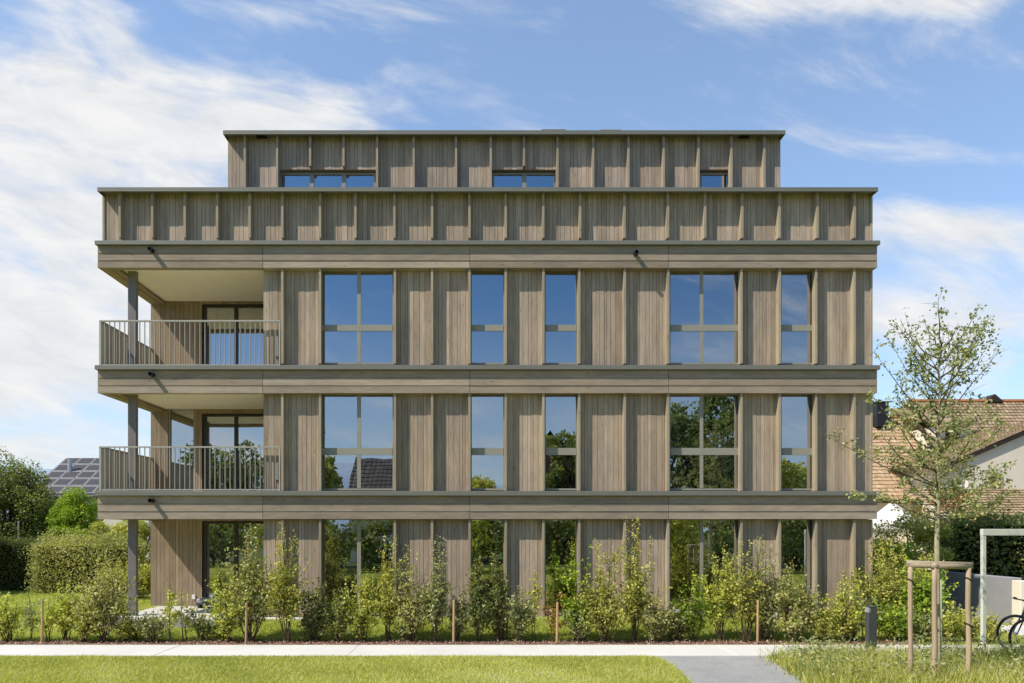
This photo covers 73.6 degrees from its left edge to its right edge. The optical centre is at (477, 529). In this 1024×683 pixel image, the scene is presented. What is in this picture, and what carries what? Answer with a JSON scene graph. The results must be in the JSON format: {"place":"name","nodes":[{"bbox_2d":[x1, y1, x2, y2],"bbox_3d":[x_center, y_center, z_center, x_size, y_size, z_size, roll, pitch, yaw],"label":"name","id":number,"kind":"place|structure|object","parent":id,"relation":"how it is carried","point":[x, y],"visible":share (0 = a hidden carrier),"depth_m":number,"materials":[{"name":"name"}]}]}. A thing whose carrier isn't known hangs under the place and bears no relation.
{"place":"outdoors","nodes":[
{"label":"outdoors","id":0,"kind":"place"},
{"bbox_2d":[0,590,150,627],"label":"garden grass","id":1,"kind":"structure","parent":0,"point":[14,596],"depth_m":22.39,"materials":[{"name":"green plant"}]},
{"bbox_2d":[36,458,150,560],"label":"solar house","id":2,"kind":"structure","parent":0,"point":[77,472],"depth_m":48.38,"materials":[{"name":"tile"}]},
{"bbox_2d":[0,653,693,682],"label":"lawn grass","id":3,"kind":"structure","parent":0,"point":[94,669],"depth_m":11.36,"materials":[{"name":"green plant"}]},
{"bbox_2d":[0,638,915,644],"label":"planting bed","id":4,"kind":"object","parent":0,"point":[392,643],"visible":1,"depth_m":14.11,"materials":[{"name":"brown wood"}]},
{"bbox_2d":[0,592,30,641],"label":"shrub","id":5,"kind":"object","parent":4,"relation":"on","point":[7,616],"visible":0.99,"depth_m":14.28,"materials":[{"name":"green plant"}]},
{"bbox_2d":[19,586,44,641],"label":"shrub","id":6,"kind":"object","parent":4,"relation":"on","point":[29,614],"visible":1,"depth_m":14.24,"materials":[{"name":"green plant"}]},
{"bbox_2d":[31,600,61,641],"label":"shrub","id":7,"kind":"object","parent":4,"relation":"on","point":[46,623],"visible":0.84,"depth_m":14.35,"materials":[{"name":"green plant"}]},
{"bbox_2d":[44,579,82,640],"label":"shrub","id":8,"kind":"object","parent":4,"relation":"on","point":[66,607],"visible":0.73,"depth_m":14.41,"materials":[{"name":"green plant"}]},
{"bbox_2d":[65,592,104,641],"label":"shrub","id":9,"kind":"object","parent":4,"relation":"on","point":[83,629],"visible":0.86,"depth_m":14.20,"materials":[{"name":"green plant"}]},
{"bbox_2d":[61,548,143,641],"bbox_3d":[-7.846,1.372,14.266,1.629,1.970,1.120,0,0,0],"label":"shrub","id":10,"kind":"object","parent":4,"relation":"on","point":[106,610],"visible":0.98,"depth_m":14.20,"materials":[{"name":"green plant"}]},
{"bbox_2d":[108,613,149,642],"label":"shrub","id":11,"kind":"object","parent":4,"relation":"on","point":[125,631],"visible":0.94,"depth_m":14.26,"materials":[{"name":"green plant"}]},
{"bbox_2d":[132,607,172,641],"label":"shrub","id":12,"kind":"object","parent":4,"relation":"on","point":[152,628],"visible":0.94,"depth_m":14.22,"materials":[{"name":"green plant"}]},
{"bbox_2d":[159,583,180,641],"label":"shrub","id":13,"kind":"object","parent":4,"relation":"on","point":[170,617],"visible":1,"depth_m":14.21,"materials":[{"name":"green plant"}]},
{"bbox_2d":[168,589,197,640],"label":"shrub","id":14,"kind":"object","parent":4,"relation":"on","point":[181,615],"visible":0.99,"depth_m":14.37,"materials":[{"name":"green plant"}]},
{"bbox_2d":[178,606,224,640],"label":"shrub","id":15,"kind":"object","parent":4,"relation":"on","point":[202,627],"visible":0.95,"depth_m":14.38,"materials":[{"name":"green plant"}]},
{"bbox_2d":[200,572,253,641],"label":"shrub","id":16,"kind":"object","parent":4,"relation":"on","point":[227,626],"visible":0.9,"depth_m":14.17,"materials":[{"name":"green plant"}]},
{"bbox_2d":[212,523,282,641],"bbox_3d":[-4.751,1.099,14.335,1.447,2.515,0.965,0,0,0],"label":"shrub","id":17,"kind":"object","parent":4,"relation":"on","point":[251,593],"visible":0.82,"depth_m":14.26,"materials":[{"name":"green plant"}]},
{"bbox_2d":[257,521,313,642],"bbox_3d":[-4.015,1.081,14.247,1.189,2.544,0.915,0,0,0],"label":"shrub","id":18,"kind":"object","parent":4,"relation":"on","point":[283,593],"visible":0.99,"depth_m":14.15,"materials":[{"name":"green plant"}]},
{"bbox_2d":[296,610,331,640],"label":"shrub","id":19,"kind":"object","parent":4,"relation":"on","point":[318,626],"visible":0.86,"depth_m":14.31,"materials":[{"name":"green plant"}]},
{"bbox_2d":[299,577,330,641],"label":"shrub","id":20,"kind":"object","parent":4,"relation":"on","point":[316,612],"visible":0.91,"depth_m":14.32,"materials":[{"name":"green plant"}]},
{"bbox_2d":[314,586,354,642],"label":"shrub","id":21,"kind":"object","parent":4,"relation":"on","point":[337,621],"visible":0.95,"depth_m":14.22,"materials":[{"name":"green plant"}]},
{"bbox_2d":[334,567,385,642],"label":"shrub","id":22,"kind":"object","parent":4,"relation":"on","point":[357,615],"visible":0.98,"depth_m":14.29,"materials":[{"name":"green plant"}]},
{"bbox_2d":[367,534,404,640],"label":"shrub","id":23,"kind":"object","parent":4,"relation":"on","point":[387,613],"visible":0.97,"depth_m":14.35,"materials":[{"name":"green plant"}]},
{"bbox_2d":[392,621,427,640],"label":"shrub","id":24,"kind":"object","parent":4,"relation":"on","point":[403,632],"visible":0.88,"depth_m":14.31,"materials":[{"name":"green plant"}]},
{"bbox_2d":[388,545,441,641],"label":"shrub","id":25,"kind":"object","parent":4,"relation":"on","point":[411,615],"visible":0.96,"depth_m":14.21,"materials":[{"name":"green plant"}]},
{"bbox_2d":[419,535,455,642],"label":"shrub","id":26,"kind":"object","parent":4,"relation":"on","point":[437,603],"visible":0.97,"depth_m":14.18,"materials":[{"name":"green plant"}]},
{"bbox_2d":[443,585,473,641],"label":"shrub","id":27,"kind":"object","parent":4,"relation":"on","point":[459,619],"visible":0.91,"depth_m":14.31,"materials":[{"name":"green plant"}]},
{"bbox_2d":[460,556,495,641],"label":"shrub","id":28,"kind":"object","parent":4,"relation":"on","point":[479,614],"visible":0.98,"depth_m":14.26,"materials":[{"name":"green plant"}]},
{"bbox_2d":[479,552,515,641],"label":"shrub","id":29,"kind":"object","parent":4,"relation":"on","point":[497,601],"visible":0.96,"depth_m":14.29,"materials":[{"name":"green plant"}]},
{"bbox_2d":[504,585,535,640],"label":"shrub","id":30,"kind":"object","parent":4,"relation":"on","point":[520,617],"visible":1,"depth_m":14.23,"materials":[{"name":"green plant"}]},
{"bbox_2d":[524,565,544,640],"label":"shrub","id":31,"kind":"object","parent":4,"relation":"on","point":[535,596],"visible":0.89,"depth_m":14.46,"materials":[{"name":"green plant"}]},
{"bbox_2d":[540,581,565,641],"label":"shrub","id":32,"kind":"object","parent":4,"relation":"on","point":[551,615],"visible":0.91,"depth_m":14.24,"materials":[{"name":"green plant"}]},
{"bbox_2d":[555,544,596,639],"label":"shrub","id":33,"kind":"object","parent":4,"relation":"on","point":[571,602],"visible":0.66,"depth_m":14.38,"materials":[{"name":"green plant"}]},
{"bbox_2d":[562,608,595,641],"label":"shrub","id":34,"kind":"object","parent":4,"relation":"on","point":[583,635],"visible":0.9,"depth_m":14.31,"materials":[{"name":"green plant"}]},
{"bbox_2d":[567,538,642,642],"bbox_3d":[2.670,1.233,14.310,1.347,2.248,1.288,0,0,39],"label":"shrub","id":35,"kind":"object","parent":4,"relation":"on","point":[603,614],"visible":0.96,"depth_m":14.21,"materials":[{"name":"green plant"}]},
{"bbox_2d":[611,516,654,641],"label":"shrub","id":36,"kind":"object","parent":4,"relation":"on","point":[636,593],"visible":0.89,"depth_m":14.26,"materials":[{"name":"green plant"}]},
{"bbox_2d":[634,585,677,642],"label":"shrub","id":37,"kind":"object","parent":4,"relation":"on","point":[650,620],"visible":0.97,"depth_m":14.21,"materials":[{"name":"green plant"}]},
{"bbox_2d":[657,597,697,641],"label":"shrub","id":38,"kind":"object","parent":4,"relation":"on","point":[677,623],"visible":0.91,"depth_m":14.30,"materials":[{"name":"green plant"}]},
{"bbox_2d":[670,570,720,640],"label":"shrub","id":39,"kind":"object","parent":4,"relation":"on","point":[700,620],"visible":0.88,"depth_m":14.37,"materials":[{"name":"green plant"}]},
{"bbox_2d":[691,544,746,640],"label":"shrub","id":40,"kind":"object","parent":4,"relation":"on","point":[721,597],"visible":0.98,"depth_m":14.33,"materials":[{"name":"green plant"}]},
{"bbox_2d":[718,535,773,641],"bbox_3d":[5.587,1.226,14.287,1.116,2.259,0.744,0,0,0],"label":"shrub","id":41,"kind":"object","parent":4,"relation":"on","point":[746,611],"visible":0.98,"depth_m":14.24,"materials":[{"name":"green plant"}]},
{"bbox_2d":[745,538,792,641],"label":"shrub","id":42,"kind":"object","parent":4,"relation":"on","point":[769,602],"visible":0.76,"depth_m":14.32,"materials":[{"name":"green plant"}]},
{"bbox_2d":[752,610,786,640],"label":"shrub","id":43,"kind":"object","parent":4,"relation":"on","point":[776,629],"visible":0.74,"depth_m":14.37,"materials":[{"name":"green plant"}]},
{"bbox_2d":[764,557,827,642],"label":"shrub","id":44,"kind":"object","parent":4,"relation":"on","point":[788,610],"visible":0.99,"depth_m":14.15,"materials":[{"name":"green plant"}]},
{"bbox_2d":[799,596,841,641],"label":"shrub","id":45,"kind":"object","parent":4,"relation":"on","point":[820,624],"visible":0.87,"depth_m":14.20,"materials":[{"name":"green plant"}]},
{"bbox_2d":[814,571,871,641],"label":"shrub","id":46,"kind":"object","parent":4,"relation":"on","point":[847,620],"visible":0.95,"depth_m":14.18,"materials":[{"name":"green plant"}]},
{"bbox_2d":[848,584,881,641],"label":"shrub","id":47,"kind":"object","parent":4,"relation":"on","point":[861,618],"visible":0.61,"depth_m":14.27,"materials":[{"name":"green plant"}]},
{"bbox_2d":[863,589,929,641],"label":"shrub","id":48,"kind":"object","parent":4,"relation":"on","point":[894,625],"visible":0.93,"depth_m":14.29,"materials":[{"name":"green plant"}]},
{"bbox_2d":[0,615,930,640],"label":"lawn bank","id":49,"kind":"structure","parent":0,"point":[513,633],"depth_m":14.95,"materials":[{"name":"green plant"}]},
{"bbox_2d":[0,645,1017,656],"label":"path","id":50,"kind":"structure","parent":0,"point":[426,650],"depth_m":13.16,"materials":[{"name":"concrete"}]},
{"bbox_2d":[996,597,1023,650],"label":"bicycle","id":51,"kind":"object","parent":50,"relation":"on","point":[1005,619],"visible":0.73,"depth_m":13.15,"materials":[{"name":"rubber"}]},
{"bbox_2d":[0,591,1023,682],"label":"lawn","id":52,"kind":"structure","parent":0,"point":[144,606],"depth_m":14.53,"materials":[{"name":"green plant"}]},
{"bbox_2d":[0,446,57,543],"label":"garden tree","id":53,"kind":"object","parent":52,"relation":"on","point":[29,499],"visible":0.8,"depth_m":29.30,"materials":[{"name":"green plant"}]},
{"bbox_2d":[0,535,59,590],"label":"trimmed hedge","id":54,"kind":"object","parent":52,"relation":"on","point":[13,566],"visible":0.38,"depth_m":26.27,"materials":[{"name":"green plant"}]},
{"bbox_2d":[44,485,104,541],"bbox_3d":[-17.104,0.273,29.325,2.440,4.366,2.436,0,0,0],"label":"garden tree","id":55,"kind":"object","parent":52,"relation":"on","point":[73,512],"visible":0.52,"depth_m":28.89,"materials":[{"name":"green plant"}]},
{"bbox_2d":[19,522,150,594],"bbox_3d":[-14.566,1.059,25.555,4.868,2.705,2.610,0,0,0],"label":"trimmed hedge","id":56,"kind":"object","parent":52,"relation":"on","point":[73,561],"visible":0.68,"depth_m":25.04,"materials":[{"name":"green plant"}]},
{"bbox_2d":[83,520,118,541],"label":"garden shrub","id":57,"kind":"object","parent":52,"relation":"on","point":[98,525],"visible":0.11,"depth_m":27.81,"materials":[{"name":"green plant"}]},
{"bbox_2d":[95,559,127,597],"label":"shrub","id":58,"kind":"object","parent":52,"relation":"on","point":[114,569],"visible":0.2,"depth_m":22.99,"materials":[{"name":"green plant"}]},
{"bbox_2d":[110,520,150,570],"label":"garden shrub","id":59,"kind":"object","parent":52,"relation":"on","point":[144,532],"visible":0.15,"depth_m":27.53,"materials":[{"name":"green plant"}]},
{"bbox_2d":[114,556,150,599],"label":"shrub","id":60,"kind":"object","parent":52,"relation":"on","point":[144,583],"visible":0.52,"depth_m":22.59,"materials":[{"name":"green plant"}]},
{"bbox_2d":[865,606,876,653],"bbox_3d":[7.198,1.896,12.510,0.156,1.008,0.120,0,0,0],"label":"bollard light","id":61,"kind":"object","parent":52,"relation":"on","point":[871,623],"visible":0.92,"depth_m":12.45,"materials":[{"name":"grey metal"}]},
{"bbox_2d":[844,541,922,627],"bbox_3d":[9.031,1.306,15.313,1.734,2.104,1.148,0,0,0],"label":"shrub","id":62,"kind":"object","parent":52,"relation":"on","point":[884,589],"visible":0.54,"depth_m":15.16,"materials":[{"name":"green plant"}]},
{"bbox_2d":[872,503,919,536],"bbox_3d":[17.736,0.554,29.260,2.006,3.592,2.006,0,0,0],"label":"garden parasol","id":63,"kind":"object","parent":52,"relation":"on","point":[885,513],"visible":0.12,"depth_m":28.82,"materials":[{"name":"white fabric"}]},
{"bbox_2d":[873,539,919,576],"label":"garden shrub","id":64,"kind":"object","parent":52,"relation":"on","point":[907,552],"visible":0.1,"depth_m":19.05,"materials":[{"name":"green plant"}]},
{"bbox_2d":[862,525,947,614],"bbox_3d":[10.027,1.087,16.083,1.898,2.540,1.056,0,0,18],"label":"shrub","id":65,"kind":"object","parent":52,"relation":"on","point":[905,568],"visible":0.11,"depth_m":16.07,"materials":[{"name":"green plant"}]},
{"bbox_2d":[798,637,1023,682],"bbox_3d":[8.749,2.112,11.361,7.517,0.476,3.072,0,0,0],"label":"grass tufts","id":66,"kind":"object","parent":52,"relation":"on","point":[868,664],"visible":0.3,"depth_m":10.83,"materials":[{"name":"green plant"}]},
{"bbox_2d":[873,511,955,576],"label":"garden shrub","id":67,"kind":"object","parent":52,"relation":"on","point":[920,530],"visible":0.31,"depth_m":19.99,"materials":[{"name":"green plant"}]},
{"bbox_2d":[825,286,1020,670],"bbox_3d":[7.138,-0.691,10.879,3.258,6.143,1.890,0,0,0],"label":"young tree","id":68,"kind":"object","parent":52,"relation":"on","point":[938,491],"visible":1,"depth_m":10.88,"materials":[{"name":"green plant"}]},
{"bbox_2d":[904,606,946,641],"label":"shrub","id":69,"kind":"object","parent":52,"relation":"on","point":[922,630],"visible":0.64,"depth_m":14.29,"materials":[{"name":"green plant"}]},
{"bbox_2d":[893,555,959,636],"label":"shrub","id":70,"kind":"object","parent":52,"relation":"on","point":[922,595],"visible":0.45,"depth_m":14.93,"materials":[{"name":"green plant"}]},
{"bbox_2d":[906,560,972,681],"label":"support","id":71,"kind":"object","parent":52,"relation":"on","point":[934,566],"visible":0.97,"depth_m":10.44,"materials":[{"name":"brown wood"}]},
{"bbox_2d":[908,514,973,571],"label":"garden shrub","id":72,"kind":"object","parent":52,"relation":"on","point":[944,542],"visible":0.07,"depth_m":21.69,"materials":[{"name":"green plant"}]},
{"bbox_2d":[911,490,977,559],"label":"autumn shrub","id":73,"kind":"object","parent":52,"relation":"on","point":[948,505],"visible":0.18,"depth_m":24.63,"materials":[{"name":"green plant"}]},
{"bbox_2d":[921,601,977,641],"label":"shrub","id":74,"kind":"object","parent":52,"relation":"on","point":[952,626],"visible":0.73,"depth_m":14.26,"materials":[{"name":"green plant"}]},
{"bbox_2d":[876,569,1023,624],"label":"boundary wall","id":75,"kind":"structure","parent":52,"relation":"on","point":[1001,591],"depth_m":17.66,"materials":[{"name":"grey concrete"}]},
{"bbox_2d":[943,603,990,640],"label":"shrub","id":76,"kind":"object","parent":52,"relation":"on","point":[975,624],"visible":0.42,"depth_m":14.35,"materials":[{"name":"green plant"}]},
{"bbox_2d":[940,503,1023,579],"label":"tall hedge","id":77,"kind":"object","parent":52,"relation":"on","point":[1004,555],"visible":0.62,"depth_m":19.58,"materials":[{"name":"green plant"}]},
{"bbox_2d":[973,610,1013,642],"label":"shrub","id":78,"kind":"object","parent":52,"relation":"on","point":[992,625],"visible":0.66,"depth_m":14.08,"materials":[{"name":"green plant"}]},
{"bbox_2d":[980,529,1023,651],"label":"bicycle shelter","id":79,"kind":"object","parent":52,"relation":"on","point":[983,570],"visible":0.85,"depth_m":12.83,"materials":[{"name":"grey metal"}]},
{"bbox_2d":[0,0,1023,468],"label":"sky","id":80,"kind":"structure","parent":0,"point":[919,102],"materials":[{"name":"blue"}]},
{"bbox_2d":[649,656,802,682],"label":"side path","id":81,"kind":"structure","parent":0,"point":[726,669],"depth_m":11.45,"materials":[{"name":"grey concrete"}]},
{"bbox_2d":[758,633,1023,682],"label":"wild grass","id":82,"kind":"structure","parent":0,"point":[958,678],"depth_m":10.77,"materials":[{"name":"green plant"}]},
{"label":"ground","id":83,"kind":"structure","parent":0,"visible":0},
{"bbox_2d":[95,129,879,628],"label":"apartment building","id":84,"kind":"structure","parent":83,"relation":"on","point":[519,355],"depth_m":16.27,"materials":[{"name":"brown wood"}]},
{"bbox_2d":[169,409,194,490],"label":"window","id":85,"kind":"structure","parent":84,"relation":"in","point":[181,422],"depth_m":18.75,"materials":[{"name":"glass"}]},
{"bbox_2d":[203,305,263,363],"bbox_3d":[-6.125,-5.019,18.770,2.828,2.310,0.080,0,0,0],"label":"sliding door","id":86,"kind":"structure","parent":84,"relation":"in","point":[210,312],"depth_m":18.76,"materials":[{"name":"blue glass"}]},
{"bbox_2d":[203,414,263,490],"bbox_3d":[-6.125,-2.048,18.770,2.828,2.266,0.080,0,0,0],"label":"sliding door","id":87,"kind":"structure","parent":84,"relation":"in","point":[218,429],"depth_m":18.76,"materials":[{"name":"glass"}]},
{"bbox_2d":[203,521,263,596],"bbox_3d":[-6.125,0.913,18.770,2.828,2.306,0.080,0,0,0],"label":"sliding door","id":88,"kind":"structure","parent":84,"relation":"in","point":[217,535],"depth_m":18.76,"materials":[{"name":"glass"}]},
{"bbox_2d":[280,173,375,186],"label":"window","id":89,"kind":"structure","parent":84,"relation":"in","point":[286,179],"depth_m":17.92,"materials":[{"name":"blue glass"}]},
{"bbox_2d":[321,519,393,614],"bbox_3d":[-2.873,0.883,16.314,1.749,2.282,0.103,0,0,0],"label":"window","id":90,"kind":"structure","parent":84,"relation":"in","point":[350,546],"depth_m":16.30,"materials":[{"name":"glass"}]},
{"bbox_2d":[323,271,393,364],"bbox_3d":[-2.873,-5.095,16.314,1.749,2.296,0.103,0,0,0],"label":"window","id":91,"kind":"structure","parent":84,"relation":"in","point":[358,306],"depth_m":16.30,"materials":[{"name":"blue glass"}]},
{"bbox_2d":[323,395,393,489],"bbox_3d":[-2.873,-2.102,16.314,1.749,2.311,0.103,0,0,0],"label":"window","id":92,"kind":"structure","parent":84,"relation":"in","point":[358,430],"depth_m":16.30,"materials":[{"name":"blue glass"}]},
{"bbox_2d":[471,271,503,364],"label":"window","id":93,"kind":"structure","parent":84,"relation":"in","point":[487,287],"depth_m":16.30,"materials":[{"name":"blue glass"}]},
{"bbox_2d":[471,395,503,489],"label":"window","id":94,"kind":"structure","parent":84,"relation":"in","point":[487,411],"depth_m":16.30,"materials":[{"name":"blue glass"}]},
{"bbox_2d":[471,519,504,612],"bbox_3d":[0.229,0.883,16.328,0.820,2.282,0.075,0,0,0],"label":"window","id":95,"kind":"structure","parent":84,"relation":"in","point":[487,535],"depth_m":16.30,"materials":[{"name":"glass"}]},
{"bbox_2d":[492,173,555,186],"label":"window","id":96,"kind":"structure","parent":84,"relation":"in","point":[498,179],"depth_m":17.92,"materials":[{"name":"blue glass"}]},
{"bbox_2d":[544,271,576,364],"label":"window","id":97,"kind":"structure","parent":84,"relation":"in","point":[560,286],"depth_m":16.30,"materials":[{"name":"blue glass"}]},
{"bbox_2d":[545,395,576,489],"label":"window","id":98,"kind":"structure","parent":84,"relation":"in","point":[560,410],"depth_m":16.30,"materials":[{"name":"glass"}]},
{"bbox_2d":[545,519,577,614],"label":"window","id":99,"kind":"structure","parent":84,"relation":"in","point":[560,534],"depth_m":16.30,"materials":[{"name":"glass"}]},
{"bbox_2d":[668,271,737,364],"bbox_3d":[5.407,-5.095,16.314,1.711,2.296,0.103,0,0,0],"label":"window","id":100,"kind":"structure","parent":84,"relation":"in","point":[703,305],"depth_m":16.30,"materials":[{"name":"blue glass"}]},
{"bbox_2d":[669,395,737,489],"bbox_3d":[5.407,-2.102,16.314,1.711,2.311,0.103,0,0,0],"label":"window","id":101,"kind":"structure","parent":84,"relation":"in","point":[703,429],"depth_m":16.30,"materials":[{"name":"clear glass"}]},
{"bbox_2d":[669,519,739,614],"bbox_3d":[5.407,0.883,16.314,1.711,2.282,0.103,0,0,0],"label":"window","id":102,"kind":"structure","parent":84,"relation":"in","point":[693,543],"depth_m":16.30,"materials":[{"name":"glass"}]},
{"bbox_2d":[700,173,727,186],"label":"window","id":103,"kind":"structure","parent":84,"relation":"in","point":[706,179],"depth_m":17.92,"materials":[{"name":"blue glass"}]},
{"bbox_2d":[779,271,811,364],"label":"window","id":104,"kind":"structure","parent":84,"relation":"in","point":[796,286],"depth_m":16.30,"materials":[{"name":"blue glass"}]},
{"bbox_2d":[781,395,811,489],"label":"window","id":105,"kind":"structure","parent":84,"relation":"in","point":[796,410],"depth_m":16.30,"materials":[{"name":"glass"}]},
{"bbox_2d":[781,519,814,614],"bbox_3d":[7.623,0.883,16.327,0.825,2.282,0.075,0,0,0],"label":"window","id":106,"kind":"structure","parent":84,"relation":"in","point":[796,534],"depth_m":16.30,"materials":[{"name":"glass"}]},
{"bbox_2d":[873,401,922,551],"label":"neighbour house","id":107,"kind":"structure","parent":83,"relation":"on","point":[880,419],"depth_m":34.10,"materials":[{"name":"ceramic"}]},
{"bbox_2d":[875,394,1023,569],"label":"gabled house","id":108,"kind":"structure","parent":83,"relation":"on","point":[1008,447],"depth_m":29.98,"materials":[{"name":"tile"}]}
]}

